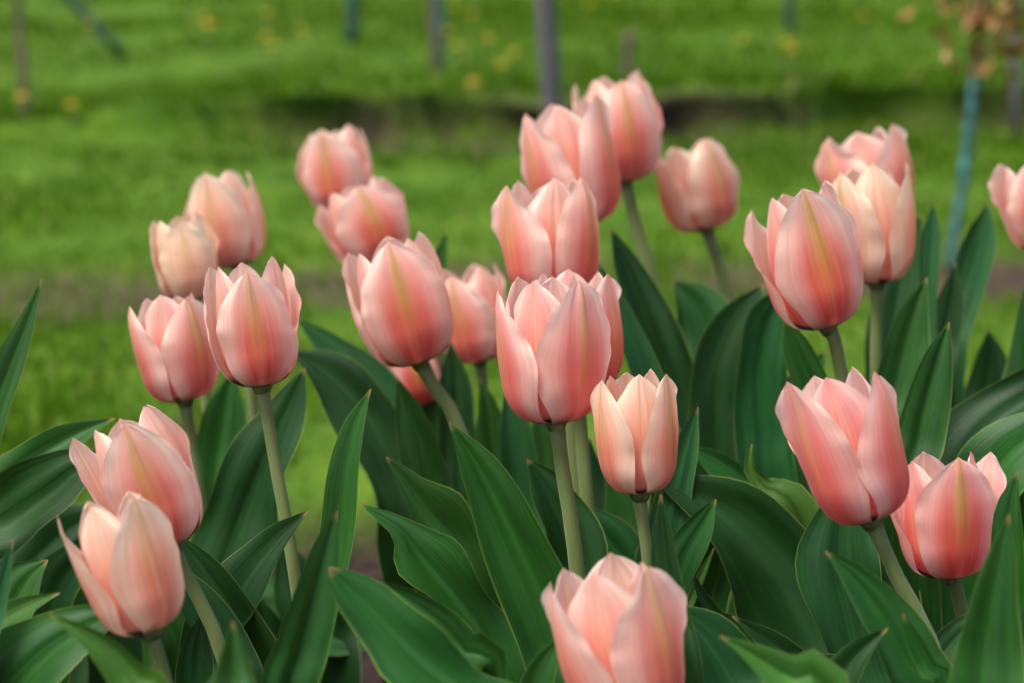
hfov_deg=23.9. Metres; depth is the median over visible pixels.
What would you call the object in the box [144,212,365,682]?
tulip
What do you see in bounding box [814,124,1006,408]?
tulip
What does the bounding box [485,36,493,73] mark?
dandelion
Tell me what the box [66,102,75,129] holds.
dandelion
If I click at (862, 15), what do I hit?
dandelion
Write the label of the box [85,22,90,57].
dandelion
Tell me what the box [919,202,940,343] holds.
tulip plant
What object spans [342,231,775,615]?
tulip
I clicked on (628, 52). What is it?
wooden peg
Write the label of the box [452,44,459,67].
dandelion
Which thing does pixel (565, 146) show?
tulip
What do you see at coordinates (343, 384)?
tulip plant
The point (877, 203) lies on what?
tulip
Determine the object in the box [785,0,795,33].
plant stake
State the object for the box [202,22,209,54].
dandelion
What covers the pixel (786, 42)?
dandelion
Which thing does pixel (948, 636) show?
tulip plant
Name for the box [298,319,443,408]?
tulip
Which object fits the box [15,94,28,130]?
dandelion
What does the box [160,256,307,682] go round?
tulip
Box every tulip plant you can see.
[0,279,95,621]
[0,417,114,682]
[0,505,143,682]
[0,540,108,682]
[69,586,90,682]
[175,617,213,682]
[297,350,414,682]
[396,377,544,599]
[795,507,890,682]
[825,514,1023,682]
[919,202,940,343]
[936,614,966,663]
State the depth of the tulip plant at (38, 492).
1.33 m
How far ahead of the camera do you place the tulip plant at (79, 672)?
1.68 m
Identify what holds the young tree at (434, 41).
on the ground at (376, 114)
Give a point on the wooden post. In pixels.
(549, 61)
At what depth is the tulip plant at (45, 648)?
1.12 m
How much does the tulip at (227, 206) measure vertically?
0.500 m
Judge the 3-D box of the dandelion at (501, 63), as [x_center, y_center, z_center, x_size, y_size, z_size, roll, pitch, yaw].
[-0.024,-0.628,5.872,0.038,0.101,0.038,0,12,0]
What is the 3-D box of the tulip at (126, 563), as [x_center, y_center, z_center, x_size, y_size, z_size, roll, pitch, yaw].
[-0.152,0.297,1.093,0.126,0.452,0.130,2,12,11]
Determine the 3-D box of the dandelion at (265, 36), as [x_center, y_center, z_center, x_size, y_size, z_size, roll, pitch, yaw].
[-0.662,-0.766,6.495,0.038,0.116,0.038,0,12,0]
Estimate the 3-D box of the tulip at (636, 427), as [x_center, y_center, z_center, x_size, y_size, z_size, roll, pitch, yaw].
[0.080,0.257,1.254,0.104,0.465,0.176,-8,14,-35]
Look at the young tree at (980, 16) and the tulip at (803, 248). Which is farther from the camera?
the young tree at (980, 16)
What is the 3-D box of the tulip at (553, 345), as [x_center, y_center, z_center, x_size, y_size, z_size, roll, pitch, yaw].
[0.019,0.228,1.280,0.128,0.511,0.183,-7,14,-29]
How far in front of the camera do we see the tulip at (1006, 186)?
1.68 m
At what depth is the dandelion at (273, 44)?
6.55 m
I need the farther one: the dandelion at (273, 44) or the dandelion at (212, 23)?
the dandelion at (212, 23)
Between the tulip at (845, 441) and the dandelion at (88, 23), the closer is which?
the tulip at (845, 441)
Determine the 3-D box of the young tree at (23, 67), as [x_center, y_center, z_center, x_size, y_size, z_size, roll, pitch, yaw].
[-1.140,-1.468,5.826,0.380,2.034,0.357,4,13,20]
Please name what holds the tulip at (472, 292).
on the ground at (376, 114)
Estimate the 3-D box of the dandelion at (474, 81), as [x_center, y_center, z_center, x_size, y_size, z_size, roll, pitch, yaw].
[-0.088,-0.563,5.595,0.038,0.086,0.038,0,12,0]
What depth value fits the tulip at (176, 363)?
1.47 m
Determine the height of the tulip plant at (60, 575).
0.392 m
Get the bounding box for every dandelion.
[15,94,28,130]
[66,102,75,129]
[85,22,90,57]
[199,16,207,46]
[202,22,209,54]
[208,22,218,57]
[262,35,267,69]
[263,12,271,47]
[268,43,277,67]
[297,27,305,48]
[444,30,449,62]
[449,4,457,32]
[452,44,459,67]
[468,79,479,116]
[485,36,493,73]
[496,62,507,103]
[508,50,518,73]
[739,37,745,57]
[783,40,790,70]
[787,46,795,68]
[858,14,865,41]
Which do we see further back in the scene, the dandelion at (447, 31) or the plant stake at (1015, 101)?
the dandelion at (447, 31)
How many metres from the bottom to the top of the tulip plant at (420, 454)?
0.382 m
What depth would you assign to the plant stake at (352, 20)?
7.43 m
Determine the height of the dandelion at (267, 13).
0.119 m
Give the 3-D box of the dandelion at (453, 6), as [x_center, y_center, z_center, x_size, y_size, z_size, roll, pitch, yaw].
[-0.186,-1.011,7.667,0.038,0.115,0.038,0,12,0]
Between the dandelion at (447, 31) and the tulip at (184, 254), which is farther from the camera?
the dandelion at (447, 31)
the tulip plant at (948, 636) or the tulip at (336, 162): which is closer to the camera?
the tulip plant at (948, 636)
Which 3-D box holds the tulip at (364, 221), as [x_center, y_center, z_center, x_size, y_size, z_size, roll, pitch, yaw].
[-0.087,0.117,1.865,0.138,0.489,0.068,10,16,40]
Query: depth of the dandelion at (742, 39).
6.78 m
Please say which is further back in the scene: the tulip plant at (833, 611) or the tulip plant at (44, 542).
the tulip plant at (44, 542)
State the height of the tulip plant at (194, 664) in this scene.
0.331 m
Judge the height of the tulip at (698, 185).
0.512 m
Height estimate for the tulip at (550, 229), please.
0.537 m
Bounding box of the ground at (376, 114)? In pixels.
[0,0,1023,682]
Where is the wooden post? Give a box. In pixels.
[535,0,562,111]
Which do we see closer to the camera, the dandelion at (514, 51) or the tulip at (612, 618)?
the tulip at (612, 618)
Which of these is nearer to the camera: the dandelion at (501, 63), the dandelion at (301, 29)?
the dandelion at (501, 63)
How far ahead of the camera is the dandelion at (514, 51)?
6.33 m
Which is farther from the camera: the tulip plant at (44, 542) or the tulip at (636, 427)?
the tulip plant at (44, 542)
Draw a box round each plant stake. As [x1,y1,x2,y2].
[65,0,128,61]
[345,0,359,43]
[436,0,443,68]
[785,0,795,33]
[1010,0,1020,138]
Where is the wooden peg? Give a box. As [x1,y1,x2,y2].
[622,31,634,79]
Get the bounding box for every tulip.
[49,491,338,682]
[69,389,557,682]
[128,293,306,563]
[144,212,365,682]
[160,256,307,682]
[183,170,273,577]
[296,124,372,354]
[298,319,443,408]
[315,175,447,444]
[329,552,887,682]
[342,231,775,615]
[360,273,610,682]
[386,269,746,636]
[438,263,554,539]
[491,177,605,510]
[520,94,825,607]
[572,70,728,361]
[590,368,858,682]
[655,137,739,302]
[663,180,1023,653]
[733,162,1023,523]
[775,366,1023,649]
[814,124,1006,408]
[891,451,1006,617]
[988,164,1023,540]
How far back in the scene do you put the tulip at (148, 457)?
1.20 m
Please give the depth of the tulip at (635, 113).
1.82 m
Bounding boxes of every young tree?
[14,0,28,120]
[428,0,439,70]
[896,0,1023,287]
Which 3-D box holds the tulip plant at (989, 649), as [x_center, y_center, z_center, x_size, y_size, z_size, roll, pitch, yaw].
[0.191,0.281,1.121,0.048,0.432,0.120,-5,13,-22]
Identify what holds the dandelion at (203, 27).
on the ground at (376, 114)
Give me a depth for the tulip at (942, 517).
1.31 m
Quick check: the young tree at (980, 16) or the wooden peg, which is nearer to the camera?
the young tree at (980, 16)
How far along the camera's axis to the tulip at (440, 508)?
1.40 m
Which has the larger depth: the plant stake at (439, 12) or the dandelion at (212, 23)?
the dandelion at (212, 23)
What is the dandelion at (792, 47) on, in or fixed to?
on the ground at (376, 114)
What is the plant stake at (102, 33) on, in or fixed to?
on the ground at (376, 114)

